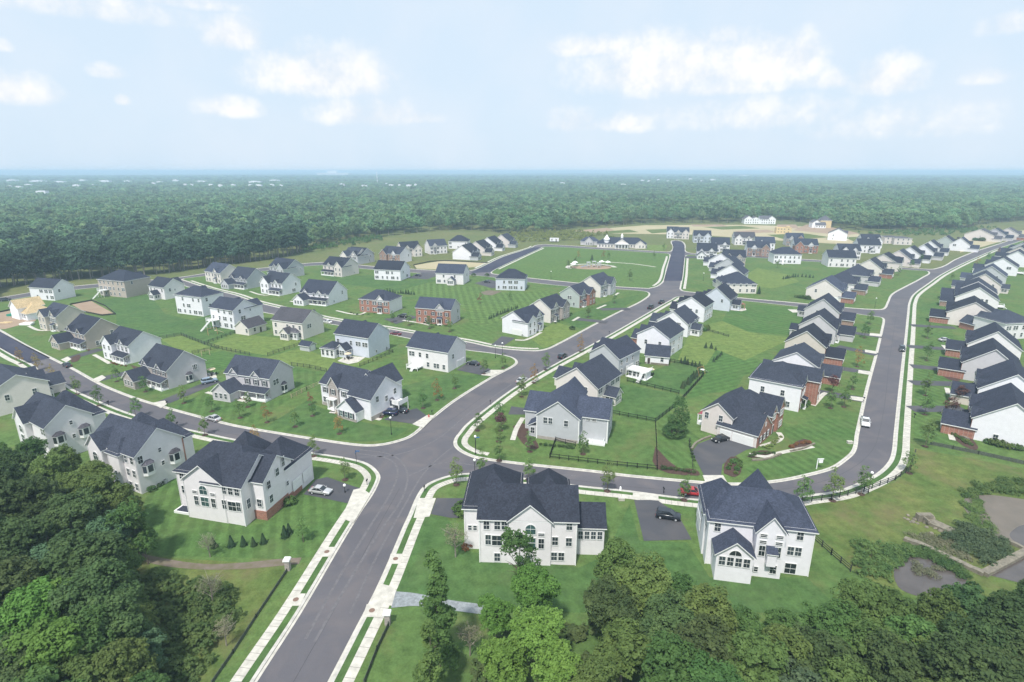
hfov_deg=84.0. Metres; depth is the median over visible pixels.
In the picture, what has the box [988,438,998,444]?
shrub
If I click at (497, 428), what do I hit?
young tree
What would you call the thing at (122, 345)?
detached house
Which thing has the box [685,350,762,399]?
lawn
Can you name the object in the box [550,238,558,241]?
site trailer
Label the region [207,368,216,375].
patio table
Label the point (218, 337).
board fence
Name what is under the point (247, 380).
window
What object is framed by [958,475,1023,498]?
weeds
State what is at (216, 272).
detached house
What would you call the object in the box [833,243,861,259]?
detached house
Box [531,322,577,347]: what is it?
lawn
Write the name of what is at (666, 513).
parked car
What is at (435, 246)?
detached house
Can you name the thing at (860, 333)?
driveway
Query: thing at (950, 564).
weeds
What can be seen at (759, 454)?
planting bed
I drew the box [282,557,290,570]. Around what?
gate pillar
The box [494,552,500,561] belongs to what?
window
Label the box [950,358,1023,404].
detached house
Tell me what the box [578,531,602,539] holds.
window
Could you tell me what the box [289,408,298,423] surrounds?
young tree
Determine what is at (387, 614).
gate pillar
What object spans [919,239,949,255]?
detached house
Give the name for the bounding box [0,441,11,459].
broadleaf tree
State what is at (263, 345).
lawn
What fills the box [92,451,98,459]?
window
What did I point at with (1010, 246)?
detached house
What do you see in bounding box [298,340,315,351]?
garden shed
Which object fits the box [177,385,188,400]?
young tree
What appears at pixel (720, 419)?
window
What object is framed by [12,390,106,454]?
detached house
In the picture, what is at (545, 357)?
young tree
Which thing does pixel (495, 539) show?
window
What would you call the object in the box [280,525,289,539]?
evergreen tree
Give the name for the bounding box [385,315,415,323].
driveway
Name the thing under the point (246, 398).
young tree
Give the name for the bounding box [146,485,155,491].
shrub
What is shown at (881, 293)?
lawn
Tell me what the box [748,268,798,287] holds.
lawn
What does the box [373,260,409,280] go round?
detached house
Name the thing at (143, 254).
forest tree
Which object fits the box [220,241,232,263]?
forest tree
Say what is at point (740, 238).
detached house
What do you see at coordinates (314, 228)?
forest tree
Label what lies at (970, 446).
planting bed
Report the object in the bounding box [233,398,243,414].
young tree
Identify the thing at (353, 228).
forest tree
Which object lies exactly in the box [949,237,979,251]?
detached house
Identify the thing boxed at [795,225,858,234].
bare ground
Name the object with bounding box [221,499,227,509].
window
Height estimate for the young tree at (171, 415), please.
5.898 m
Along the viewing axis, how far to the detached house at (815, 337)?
197.30 m
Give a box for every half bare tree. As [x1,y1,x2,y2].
[193,568,222,604]
[198,532,215,556]
[212,613,235,645]
[440,523,468,556]
[456,620,483,655]
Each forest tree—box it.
[0,247,20,285]
[0,254,25,284]
[0,258,7,286]
[4,248,31,284]
[17,254,33,283]
[20,252,45,277]
[26,241,54,277]
[38,237,60,278]
[40,248,64,277]
[47,251,64,278]
[52,240,75,277]
[61,243,84,279]
[61,249,79,279]
[76,245,100,278]
[77,245,97,276]
[89,236,107,275]
[90,247,107,275]
[98,245,114,272]
[104,239,115,270]
[106,242,126,268]
[111,243,128,269]
[121,235,135,271]
[123,242,142,271]
[123,247,140,271]
[131,247,150,274]
[141,242,154,272]
[145,244,163,273]
[149,237,170,272]
[157,245,176,272]
[162,241,182,270]
[170,240,185,270]
[173,236,190,269]
[184,236,200,268]
[189,235,204,263]
[189,245,204,267]
[194,237,203,265]
[195,241,210,266]
[199,240,220,263]
[204,234,222,261]
[211,237,227,262]
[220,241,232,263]
[224,241,237,263]
[229,235,236,261]
[232,240,243,262]
[233,234,243,260]
[237,242,251,261]
[238,232,256,261]
[240,229,253,250]
[246,237,263,260]
[247,227,257,259]
[254,227,271,258]
[255,239,267,259]
[260,231,274,257]
[264,230,280,257]
[273,228,284,256]
[275,228,290,255]
[281,232,293,255]
[283,226,297,254]
[288,227,298,253]
[289,224,304,252]
[294,225,302,252]
[298,223,309,246]
[302,232,309,247]
[307,231,314,243]
[308,224,321,242]
[317,226,329,239]
[322,221,333,243]
[331,227,341,238]
[338,224,345,240]
[344,226,351,239]
[348,220,357,237]
[356,222,363,239]
[361,222,369,232]
[372,218,383,231]
[384,218,393,234]
[389,217,397,229]
[399,217,409,233]
[406,219,414,232]
[413,215,421,226]
[418,218,425,230]
[424,216,432,226]
[435,216,443,224]
[445,217,452,229]
[449,214,456,223]
[462,216,468,229]
[467,215,475,229]
[476,215,482,229]
[487,214,495,230]
[493,216,498,231]
[495,220,501,232]
[502,214,509,227]
[504,216,512,228]
[513,219,519,231]
[520,215,530,227]
[539,216,544,228]
[543,217,549,227]
[551,213,559,224]
[558,216,564,225]
[563,216,570,228]
[568,213,575,221]
[568,214,576,227]
[578,210,586,221]
[584,213,591,226]
[590,214,595,222]
[603,214,608,221]
[617,214,622,224]
[626,209,630,224]
[638,210,644,220]
[641,208,648,222]
[653,209,659,219]
[660,209,666,217]
[680,207,686,222]
[684,208,691,222]
[690,210,696,221]
[697,208,705,218]
[707,211,713,220]
[724,209,731,222]
[729,206,735,219]
[738,207,745,221]
[751,207,755,216]
[755,207,761,216]
[764,207,770,215]
[789,207,797,220]
[797,206,804,220]
[811,212,817,218]
[839,213,849,226]
[851,217,860,228]
[859,211,868,228]
[867,216,875,230]
[874,217,883,230]
[884,216,895,227]
[898,216,906,228]
[904,214,912,228]
[915,217,922,228]
[930,215,941,229]
[938,214,947,228]
[943,216,950,229]
[951,215,961,227]
[958,211,969,225]
[968,212,975,225]
[969,210,977,226]
[978,208,984,223]
[1000,207,1009,221]
[1009,208,1016,221]
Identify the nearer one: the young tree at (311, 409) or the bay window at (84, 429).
the bay window at (84, 429)
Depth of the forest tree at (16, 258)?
326.86 m
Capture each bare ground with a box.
[602,225,912,243]
[960,230,1023,251]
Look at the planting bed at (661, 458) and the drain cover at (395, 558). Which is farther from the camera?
the planting bed at (661, 458)
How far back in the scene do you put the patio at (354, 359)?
200.93 m
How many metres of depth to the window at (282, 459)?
111.75 m
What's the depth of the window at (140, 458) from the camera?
115.86 m
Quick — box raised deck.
[626,363,652,382]
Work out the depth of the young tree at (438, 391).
164.22 m
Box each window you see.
[4,394,10,400]
[52,431,66,446]
[77,423,91,437]
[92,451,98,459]
[137,455,143,464]
[141,459,155,475]
[168,447,181,463]
[185,371,193,382]
[193,495,199,505]
[198,485,207,495]
[200,496,209,506]
[210,498,216,508]
[221,487,226,494]
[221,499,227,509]
[227,488,233,495]
[227,501,236,511]
[234,489,239,496]
[235,501,241,511]
[244,378,250,383]
[246,497,250,509]
[253,379,258,384]
[256,498,262,507]
[266,479,270,489]
[269,493,273,503]
[273,378,278,385]
[275,466,279,476]
[280,456,284,466]
[281,381,287,392]
[330,389,335,394]
[338,350,344,355]
[341,391,346,397]
[348,412,353,418]
[389,397,394,407]
[409,350,414,355]
[483,521,489,529]
[485,534,490,544]
[491,535,502,545]
[494,521,500,529]
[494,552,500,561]
[501,522,507,529]
[525,524,535,534]
[525,537,535,547]
[530,427,534,433]
[538,538,544,548]
[543,417,547,423]
[548,417,552,424]
[551,552,557,560]
[552,536,558,545]
[558,552,564,560]
[565,537,571,546]
[566,523,572,530]
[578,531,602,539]
[714,523,721,531]
[718,415,722,421]
[718,555,725,565]
[726,556,734,566]
[728,550,741,556]
[734,557,742,567]
[742,558,750,568]
[753,566,758,571]
[757,545,765,556]
[759,540,766,544]
[760,533,767,537]
[769,565,776,574]
[775,541,782,546]
[776,535,783,539]
[776,547,781,558]
[783,562,796,574]
[786,546,802,556]
[796,532,804,540]
[992,434,998,439]
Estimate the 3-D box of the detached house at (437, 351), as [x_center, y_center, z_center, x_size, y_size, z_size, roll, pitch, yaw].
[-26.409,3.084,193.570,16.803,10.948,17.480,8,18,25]
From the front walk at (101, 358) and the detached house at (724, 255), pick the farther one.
the detached house at (724, 255)
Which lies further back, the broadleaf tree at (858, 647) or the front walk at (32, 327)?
the front walk at (32, 327)
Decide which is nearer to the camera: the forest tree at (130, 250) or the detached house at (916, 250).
the forest tree at (130, 250)
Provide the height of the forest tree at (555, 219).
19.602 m
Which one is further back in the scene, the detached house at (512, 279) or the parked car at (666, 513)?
the detached house at (512, 279)
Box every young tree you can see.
[14,347,23,362]
[31,352,41,367]
[69,375,80,392]
[89,385,103,404]
[110,365,119,380]
[128,397,141,414]
[138,376,149,391]
[165,407,175,421]
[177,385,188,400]
[198,414,208,432]
[204,395,215,408]
[210,538,218,549]
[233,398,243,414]
[243,391,251,405]
[249,425,262,438]
[260,402,272,418]
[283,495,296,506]
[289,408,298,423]
[294,516,309,541]
[306,434,319,455]
[308,400,315,415]
[333,412,342,433]
[338,457,350,476]
[417,388,427,403]
[426,316,432,327]
[431,378,443,396]
[446,317,451,331]
[449,456,462,484]
[451,373,458,387]
[473,412,482,429]
[476,450,486,468]
[480,360,488,369]
[493,402,504,415]
[493,422,503,440]
[493,439,503,458]
[494,412,506,427]
[499,353,505,363]
[516,374,525,396]
[523,457,535,476]
[524,431,534,447]
[529,363,537,380]
[541,352,549,366]
[577,334,583,350]
[578,430,588,447]
[585,304,590,313]
[600,461,615,490]
[677,474,690,497]
[793,475,814,498]
[822,466,844,500]
[825,386,837,407]
[827,374,841,387]
[839,386,851,404]
[848,371,858,387]
[853,465,873,493]
[855,346,864,366]
[860,321,870,337]
[866,310,874,323]
[901,450,918,472]
[919,419,937,445]
[920,372,933,394]
[920,393,935,414]
[922,341,934,359]
[925,322,932,336]
[943,396,960,409]
[955,385,970,396]
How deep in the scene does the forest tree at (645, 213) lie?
719.81 m
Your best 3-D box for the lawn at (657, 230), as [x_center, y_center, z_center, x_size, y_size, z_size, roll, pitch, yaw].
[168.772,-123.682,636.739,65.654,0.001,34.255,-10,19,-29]
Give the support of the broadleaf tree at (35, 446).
on the lawn at (9, 435)
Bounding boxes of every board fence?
[70,299,115,315]
[159,333,249,354]
[192,346,215,353]
[204,330,234,344]
[210,568,286,681]
[267,342,298,355]
[291,362,326,371]
[291,382,318,397]
[359,347,392,365]
[363,621,388,681]
[413,260,487,268]
[802,449,915,501]
[815,535,851,571]
[930,442,1023,463]
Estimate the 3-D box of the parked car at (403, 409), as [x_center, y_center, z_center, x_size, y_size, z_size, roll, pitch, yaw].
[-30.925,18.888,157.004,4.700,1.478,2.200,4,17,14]
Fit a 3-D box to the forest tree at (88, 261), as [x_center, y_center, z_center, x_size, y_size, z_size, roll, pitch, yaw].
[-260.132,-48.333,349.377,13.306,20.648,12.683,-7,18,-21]
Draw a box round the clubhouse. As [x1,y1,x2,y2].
[597,234,646,248]
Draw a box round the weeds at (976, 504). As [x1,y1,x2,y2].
[958,497,998,534]
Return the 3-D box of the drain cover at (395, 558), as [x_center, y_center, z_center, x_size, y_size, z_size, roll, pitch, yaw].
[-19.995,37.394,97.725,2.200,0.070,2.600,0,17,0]
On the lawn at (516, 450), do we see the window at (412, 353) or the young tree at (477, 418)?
the young tree at (477, 418)
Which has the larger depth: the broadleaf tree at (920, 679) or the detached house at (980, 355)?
the detached house at (980, 355)
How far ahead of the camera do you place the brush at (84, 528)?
103.37 m
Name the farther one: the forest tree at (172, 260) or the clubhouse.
the clubhouse
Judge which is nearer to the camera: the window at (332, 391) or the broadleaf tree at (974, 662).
the broadleaf tree at (974, 662)
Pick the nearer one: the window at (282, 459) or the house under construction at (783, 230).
the window at (282, 459)
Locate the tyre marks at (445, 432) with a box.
[358,384,511,457]
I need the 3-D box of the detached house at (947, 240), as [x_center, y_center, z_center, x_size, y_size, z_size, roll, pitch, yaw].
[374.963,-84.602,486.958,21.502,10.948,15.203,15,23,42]
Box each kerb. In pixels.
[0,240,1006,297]
[0,285,516,445]
[0,348,377,681]
[182,265,648,350]
[330,240,1022,681]
[455,296,883,483]
[491,247,669,288]
[680,255,929,309]
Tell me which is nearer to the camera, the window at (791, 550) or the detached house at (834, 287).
the window at (791, 550)
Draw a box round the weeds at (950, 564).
[888,542,972,579]
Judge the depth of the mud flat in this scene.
110.94 m
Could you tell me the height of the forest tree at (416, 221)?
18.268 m
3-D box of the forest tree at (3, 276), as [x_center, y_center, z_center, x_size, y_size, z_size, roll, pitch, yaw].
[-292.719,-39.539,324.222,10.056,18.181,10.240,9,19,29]
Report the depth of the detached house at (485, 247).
447.93 m
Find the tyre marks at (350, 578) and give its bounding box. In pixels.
[313,449,408,641]
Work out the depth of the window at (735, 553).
90.61 m
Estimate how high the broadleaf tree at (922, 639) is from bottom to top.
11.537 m
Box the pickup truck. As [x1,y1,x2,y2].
[860,416,870,426]
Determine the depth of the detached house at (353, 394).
156.09 m
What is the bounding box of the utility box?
[618,496,624,500]
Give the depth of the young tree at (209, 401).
156.43 m
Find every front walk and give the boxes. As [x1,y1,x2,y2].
[27,326,50,330]
[93,354,109,363]
[205,391,247,401]
[510,417,524,439]
[515,332,542,340]
[749,446,814,457]
[759,432,783,445]
[811,392,826,405]
[944,387,949,393]
[948,434,955,440]
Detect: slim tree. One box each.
[411,618,442,681]
[419,548,460,673]
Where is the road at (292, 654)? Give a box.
[2,240,1021,681]
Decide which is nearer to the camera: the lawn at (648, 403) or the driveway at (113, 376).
the lawn at (648, 403)
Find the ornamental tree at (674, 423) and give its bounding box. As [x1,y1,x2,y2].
[661,394,690,437]
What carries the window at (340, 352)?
in the detached house at (364, 338)
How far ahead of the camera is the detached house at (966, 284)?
293.10 m
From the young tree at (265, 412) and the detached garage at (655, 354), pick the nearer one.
the young tree at (265, 412)
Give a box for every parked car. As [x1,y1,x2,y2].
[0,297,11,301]
[61,362,71,367]
[200,377,217,383]
[205,414,221,421]
[308,484,332,495]
[382,407,397,415]
[390,331,401,335]
[394,406,408,413]
[397,313,406,317]
[466,360,479,365]
[516,377,526,383]
[557,352,567,358]
[655,506,680,521]
[680,486,698,495]
[711,433,729,442]
[899,344,905,350]
[938,337,947,341]
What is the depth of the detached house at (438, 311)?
247.31 m
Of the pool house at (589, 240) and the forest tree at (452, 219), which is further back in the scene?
the forest tree at (452, 219)
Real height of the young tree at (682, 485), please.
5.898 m
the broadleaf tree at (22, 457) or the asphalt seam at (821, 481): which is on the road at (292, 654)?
the asphalt seam at (821, 481)
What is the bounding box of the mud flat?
[964,495,1023,540]
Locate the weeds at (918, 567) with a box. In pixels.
[910,558,945,578]
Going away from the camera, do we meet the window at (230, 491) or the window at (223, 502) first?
the window at (230, 491)
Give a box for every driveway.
[69,348,102,357]
[101,371,124,380]
[158,381,220,402]
[304,477,358,502]
[384,408,425,423]
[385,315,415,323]
[409,273,435,278]
[431,498,463,517]
[457,364,490,374]
[475,279,495,287]
[492,336,513,345]
[508,406,524,414]
[576,318,607,322]
[600,308,630,309]
[634,500,691,540]
[692,439,753,474]
[820,390,862,401]
[837,345,878,355]
[843,367,870,372]
[855,332,882,337]
[907,345,944,349]
[907,380,951,385]
[907,406,963,411]
[909,364,937,369]
[910,324,955,328]
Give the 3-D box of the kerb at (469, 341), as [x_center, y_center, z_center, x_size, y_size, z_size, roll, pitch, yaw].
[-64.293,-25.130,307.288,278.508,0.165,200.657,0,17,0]
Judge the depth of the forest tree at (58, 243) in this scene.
347.02 m
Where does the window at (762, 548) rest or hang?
in the detached house at (754, 523)
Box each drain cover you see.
[286,593,305,605]
[318,547,334,556]
[363,604,380,616]
[388,554,402,563]
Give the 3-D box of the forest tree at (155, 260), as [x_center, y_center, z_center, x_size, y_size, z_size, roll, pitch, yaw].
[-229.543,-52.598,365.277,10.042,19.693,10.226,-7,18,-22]
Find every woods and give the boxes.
[0,171,1023,175]
[0,174,1023,256]
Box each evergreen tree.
[226,535,235,548]
[240,535,247,547]
[250,537,257,547]
[259,533,266,545]
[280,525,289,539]
[286,523,293,535]
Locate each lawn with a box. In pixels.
[0,214,1023,296]
[0,286,514,443]
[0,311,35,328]
[0,357,363,681]
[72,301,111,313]
[97,295,235,342]
[134,556,287,681]
[142,478,347,558]
[161,336,216,353]
[174,388,290,423]
[183,265,647,349]
[196,351,247,373]
[212,334,299,354]
[266,401,407,440]
[269,348,382,370]
[290,368,319,394]
[322,276,435,290]
[354,240,1023,681]
[397,504,829,611]
[399,278,553,323]
[402,374,486,414]
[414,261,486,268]
[448,323,496,341]
[467,296,882,482]
[492,247,668,287]
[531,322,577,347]
[554,415,656,468]
[564,295,637,328]
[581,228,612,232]
[608,230,636,232]
[613,384,684,420]
[630,361,701,395]
[646,245,667,250]
[647,229,666,232]
[658,414,700,476]
[678,321,786,364]
[682,255,928,308]
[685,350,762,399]
[692,225,725,225]
[706,226,755,229]
[723,303,802,334]
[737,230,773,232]
[746,418,856,477]
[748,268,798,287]
[770,233,826,238]
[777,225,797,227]
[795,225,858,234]
[805,448,1023,599]
[914,301,964,444]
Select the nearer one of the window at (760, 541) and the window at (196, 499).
the window at (760, 541)
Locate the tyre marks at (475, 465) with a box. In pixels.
[409,462,574,475]
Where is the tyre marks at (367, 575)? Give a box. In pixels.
[349,445,453,612]
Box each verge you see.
[0,349,375,681]
[189,281,539,349]
[334,250,994,681]
[457,297,678,457]
[497,248,541,268]
[655,256,668,285]
[681,258,686,288]
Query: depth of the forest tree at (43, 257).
332.35 m
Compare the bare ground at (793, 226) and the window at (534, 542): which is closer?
the window at (534, 542)
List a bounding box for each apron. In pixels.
[61,357,70,361]
[92,375,105,382]
[152,400,166,407]
[341,488,369,522]
[372,584,395,605]
[413,415,435,427]
[414,498,435,517]
[482,370,503,375]
[633,492,657,500]
[703,475,726,481]
[850,396,864,401]
[858,370,871,374]
[865,350,876,353]
[870,333,881,336]
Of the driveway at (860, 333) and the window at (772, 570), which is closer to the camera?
the window at (772, 570)
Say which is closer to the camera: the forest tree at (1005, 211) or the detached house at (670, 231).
the detached house at (670, 231)
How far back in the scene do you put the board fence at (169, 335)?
219.51 m
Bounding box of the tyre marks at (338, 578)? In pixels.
[304,453,398,638]
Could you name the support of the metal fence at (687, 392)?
on the lawn at (673, 375)
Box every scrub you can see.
[301,234,382,251]
[504,229,607,241]
[858,225,996,234]
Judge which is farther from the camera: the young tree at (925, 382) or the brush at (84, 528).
the young tree at (925, 382)
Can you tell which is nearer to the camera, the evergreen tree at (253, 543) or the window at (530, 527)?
the window at (530, 527)
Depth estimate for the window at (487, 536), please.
95.48 m
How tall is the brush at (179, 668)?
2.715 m
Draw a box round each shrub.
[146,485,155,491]
[451,500,463,514]
[455,505,463,518]
[461,543,470,550]
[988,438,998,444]
[994,439,1006,446]
[1003,442,1011,449]
[1010,443,1019,449]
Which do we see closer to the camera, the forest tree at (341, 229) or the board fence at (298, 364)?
the board fence at (298, 364)
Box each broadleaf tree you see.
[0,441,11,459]
[0,448,36,480]
[0,459,22,486]
[0,474,36,519]
[0,516,18,525]
[0,516,55,559]
[0,554,49,604]
[0,569,16,609]
[0,575,63,628]
[0,599,38,640]
[0,616,87,681]
[0,632,56,681]
[8,473,67,540]
[11,662,90,681]
[14,436,48,456]
[25,541,74,583]
[27,454,72,480]
[32,486,103,542]
[39,528,125,579]
[45,442,82,470]
[47,557,143,617]
[48,576,88,617]
[51,645,120,681]
[54,602,130,673]
[55,471,93,493]
[75,470,133,513]
[78,459,113,476]
[85,508,131,555]
[88,636,158,681]
[90,587,153,640]
[99,495,149,536]
[100,485,144,515]
[109,543,145,570]
[122,517,154,553]
[129,669,169,681]
[132,529,158,564]
[132,576,148,604]
[133,627,168,668]
[135,601,160,632]
[476,635,529,681]
[477,592,515,636]
[499,526,540,573]
[508,604,565,678]
[510,562,561,609]
[530,637,583,681]
[567,655,617,681]
[583,573,642,627]
[591,615,662,681]
[592,537,635,583]
[610,551,673,617]
[637,588,695,639]
[639,629,713,681]
[666,571,697,603]
[674,582,738,640]
[674,613,745,675]
[686,649,744,681]
[715,626,790,681]
[733,603,762,637]
[761,607,799,640]
[761,623,819,671]
[778,655,827,681]
[788,621,871,681]
[798,598,863,646]
[816,652,876,681]
[829,577,898,625]
[843,617,901,681]
[859,627,939,681]
[873,582,920,625]
[882,613,942,660]
[901,632,950,681]
[912,674,958,681]
[915,587,969,632]
[919,631,1023,681]
[933,579,1006,625]
[938,611,1022,655]
[966,588,1023,637]
[975,629,1023,660]
[994,649,1023,666]
[1011,579,1023,595]
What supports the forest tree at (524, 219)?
on the lawn at (395, 236)
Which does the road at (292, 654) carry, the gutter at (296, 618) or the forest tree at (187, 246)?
the gutter at (296, 618)
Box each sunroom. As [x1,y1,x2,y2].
[290,327,300,339]
[320,341,341,357]
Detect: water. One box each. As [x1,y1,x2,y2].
[894,556,966,595]
[991,558,1023,581]
[1010,525,1023,545]
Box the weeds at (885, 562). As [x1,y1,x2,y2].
[849,536,917,582]
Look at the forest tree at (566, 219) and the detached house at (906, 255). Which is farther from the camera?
the forest tree at (566, 219)
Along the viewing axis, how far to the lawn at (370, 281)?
339.86 m
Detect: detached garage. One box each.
[233,315,266,335]
[644,344,670,365]
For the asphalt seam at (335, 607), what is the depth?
85.07 m
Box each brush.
[1,512,143,574]
[134,567,242,681]
[469,608,930,681]
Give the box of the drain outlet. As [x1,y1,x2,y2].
[915,512,954,531]
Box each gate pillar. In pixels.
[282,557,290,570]
[382,609,391,625]
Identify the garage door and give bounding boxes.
[292,473,302,491]
[302,466,311,482]
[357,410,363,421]
[457,357,464,366]
[512,328,521,335]
[696,504,700,530]
[720,428,731,439]
[731,432,753,446]
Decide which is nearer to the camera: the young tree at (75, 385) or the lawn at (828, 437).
the lawn at (828, 437)
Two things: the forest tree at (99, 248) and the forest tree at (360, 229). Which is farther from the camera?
the forest tree at (360, 229)
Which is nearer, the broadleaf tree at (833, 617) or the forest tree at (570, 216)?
the broadleaf tree at (833, 617)
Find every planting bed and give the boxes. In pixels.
[71,355,80,361]
[513,423,538,449]
[652,447,699,475]
[724,457,741,476]
[747,450,771,457]
[791,439,811,448]
[943,376,959,380]
[955,436,977,449]
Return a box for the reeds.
[938,519,1014,565]
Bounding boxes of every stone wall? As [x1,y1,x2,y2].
[691,435,711,448]
[751,453,781,460]
[790,443,814,451]
[903,536,983,575]
[980,547,1023,577]
[997,535,1023,548]
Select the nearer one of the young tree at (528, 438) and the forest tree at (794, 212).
the young tree at (528, 438)
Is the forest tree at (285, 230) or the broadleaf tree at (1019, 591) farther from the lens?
the forest tree at (285, 230)
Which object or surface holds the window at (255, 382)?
in the detached house at (259, 379)
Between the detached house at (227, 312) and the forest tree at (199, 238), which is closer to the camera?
the detached house at (227, 312)
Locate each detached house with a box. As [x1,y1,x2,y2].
[0,363,65,415]
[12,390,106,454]
[28,277,75,300]
[36,302,84,331]
[49,313,118,350]
[84,412,194,493]
[92,269,150,298]
[99,326,161,364]
[121,343,207,391]
[147,276,184,299]
[172,431,313,526]
[173,285,223,316]
[200,296,263,330]
[204,262,235,283]
[210,354,294,402]
[220,266,265,289]
[259,271,300,295]
[267,257,304,276]
[270,306,323,340]
[292,279,347,305]
[318,362,408,422]
[321,256,358,276]
[333,319,389,357]
[339,247,363,258]
[351,246,374,264]
[359,289,401,313]
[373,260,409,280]
[379,246,411,261]
[397,241,421,256]
[406,331,466,371]
[415,296,460,324]
[424,239,447,253]
[435,263,469,284]
[448,235,469,248]
[453,243,481,260]
[461,463,606,565]
[472,239,494,255]
[484,235,504,250]
[495,269,527,290]
[498,233,517,247]
[502,304,544,336]
[523,376,614,445]
[531,293,570,322]
[553,353,622,405]
[559,282,595,307]
[580,272,616,297]
[588,335,641,375]
[631,317,684,355]
[649,304,703,336]
[666,226,674,237]
[669,292,713,321]
[674,227,689,238]
[692,230,711,242]
[695,282,741,310]
[696,243,717,258]
[696,469,818,583]
[697,386,786,447]
[703,250,731,267]
[709,237,729,251]
[709,255,744,270]
[710,261,748,277]
[712,271,757,293]
[722,249,745,266]
[731,232,754,244]
[744,241,770,256]
[748,361,823,411]
[752,236,775,250]
[762,342,842,385]
[768,247,801,264]
[783,233,803,245]
[784,323,846,365]
[789,308,856,343]
[790,238,818,253]
[797,293,856,325]
[805,275,856,303]
[821,250,856,267]
[827,228,847,240]
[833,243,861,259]
[834,271,868,295]
[845,264,881,286]
[853,238,881,253]
[857,234,883,247]
[859,257,894,278]
[876,252,903,271]
[892,248,921,267]
[905,245,931,263]
[918,243,944,260]
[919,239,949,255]
[929,295,994,325]
[936,235,957,247]
[937,338,1021,380]
[939,282,1006,308]
[940,277,997,294]
[940,383,1023,446]
[945,322,1023,359]
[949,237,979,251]
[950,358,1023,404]
[951,270,1010,294]
[958,309,1023,338]
[960,263,1007,283]
[964,228,1002,241]
[972,255,1023,275]
[990,228,1013,240]
[991,249,1023,266]
[994,245,1023,256]
[998,242,1023,251]
[1003,227,1023,239]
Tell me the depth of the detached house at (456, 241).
486.30 m
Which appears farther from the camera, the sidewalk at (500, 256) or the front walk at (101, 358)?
the sidewalk at (500, 256)
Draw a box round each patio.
[208,372,216,377]
[338,356,364,363]
[481,290,501,294]
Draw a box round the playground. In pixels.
[566,260,615,268]
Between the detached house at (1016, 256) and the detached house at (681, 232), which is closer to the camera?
the detached house at (1016, 256)
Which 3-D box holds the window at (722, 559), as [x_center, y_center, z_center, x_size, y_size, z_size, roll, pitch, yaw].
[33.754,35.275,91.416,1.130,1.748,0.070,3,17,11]
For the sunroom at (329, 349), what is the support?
on the lawn at (91, 366)
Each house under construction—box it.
[8,296,46,320]
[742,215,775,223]
[774,226,791,233]
[809,215,831,227]
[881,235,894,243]
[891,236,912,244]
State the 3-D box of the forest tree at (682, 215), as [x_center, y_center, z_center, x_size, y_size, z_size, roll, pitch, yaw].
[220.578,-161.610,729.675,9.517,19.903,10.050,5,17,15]
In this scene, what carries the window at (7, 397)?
in the detached house at (19, 386)
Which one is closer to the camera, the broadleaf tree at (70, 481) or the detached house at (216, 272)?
the broadleaf tree at (70, 481)
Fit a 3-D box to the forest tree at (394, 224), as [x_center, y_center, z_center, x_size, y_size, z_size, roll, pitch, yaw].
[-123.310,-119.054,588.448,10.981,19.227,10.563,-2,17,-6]
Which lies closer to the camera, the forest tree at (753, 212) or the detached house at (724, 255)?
the detached house at (724, 255)
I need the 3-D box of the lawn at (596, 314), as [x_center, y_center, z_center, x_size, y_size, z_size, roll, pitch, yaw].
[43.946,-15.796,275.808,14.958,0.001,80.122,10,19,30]
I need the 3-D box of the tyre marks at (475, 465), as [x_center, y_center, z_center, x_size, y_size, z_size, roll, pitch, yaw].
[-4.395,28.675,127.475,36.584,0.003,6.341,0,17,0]
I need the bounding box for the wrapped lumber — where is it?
[19,322,34,324]
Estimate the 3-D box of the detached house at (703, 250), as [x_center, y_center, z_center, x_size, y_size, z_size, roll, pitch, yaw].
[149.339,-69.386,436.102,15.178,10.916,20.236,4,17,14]
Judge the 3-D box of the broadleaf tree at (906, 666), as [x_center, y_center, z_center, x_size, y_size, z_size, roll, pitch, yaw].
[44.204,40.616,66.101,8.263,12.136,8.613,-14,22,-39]
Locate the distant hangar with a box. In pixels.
[317,171,350,174]
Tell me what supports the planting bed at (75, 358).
on the lawn at (91, 366)
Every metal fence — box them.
[549,410,657,469]
[627,377,679,393]
[656,359,703,419]
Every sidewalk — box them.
[0,352,370,681]
[192,280,538,348]
[342,250,997,681]
[461,298,678,455]
[475,246,530,267]
[499,248,543,268]
[652,256,667,285]
[683,258,688,288]
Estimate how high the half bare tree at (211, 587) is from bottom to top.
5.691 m
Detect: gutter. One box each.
[0,313,517,446]
[0,347,379,681]
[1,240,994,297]
[181,279,649,350]
[328,243,1012,681]
[453,297,884,484]
[491,247,670,288]
[679,265,929,309]
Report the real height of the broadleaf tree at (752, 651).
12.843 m
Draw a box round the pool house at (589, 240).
[580,236,598,245]
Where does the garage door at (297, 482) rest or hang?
in the detached house at (245, 478)
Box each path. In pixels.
[142,554,301,569]
[391,591,482,613]
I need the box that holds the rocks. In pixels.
[903,514,942,534]
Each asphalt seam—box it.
[44,364,272,441]
[293,490,398,681]
[521,306,897,490]
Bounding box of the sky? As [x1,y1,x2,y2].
[0,0,1023,171]
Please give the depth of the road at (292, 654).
134.94 m
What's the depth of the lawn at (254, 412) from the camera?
159.62 m
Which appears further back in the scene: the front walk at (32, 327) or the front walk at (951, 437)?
the front walk at (32, 327)
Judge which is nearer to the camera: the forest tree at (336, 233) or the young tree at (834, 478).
the young tree at (834, 478)
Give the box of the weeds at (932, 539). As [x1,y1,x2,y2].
[904,530,973,562]

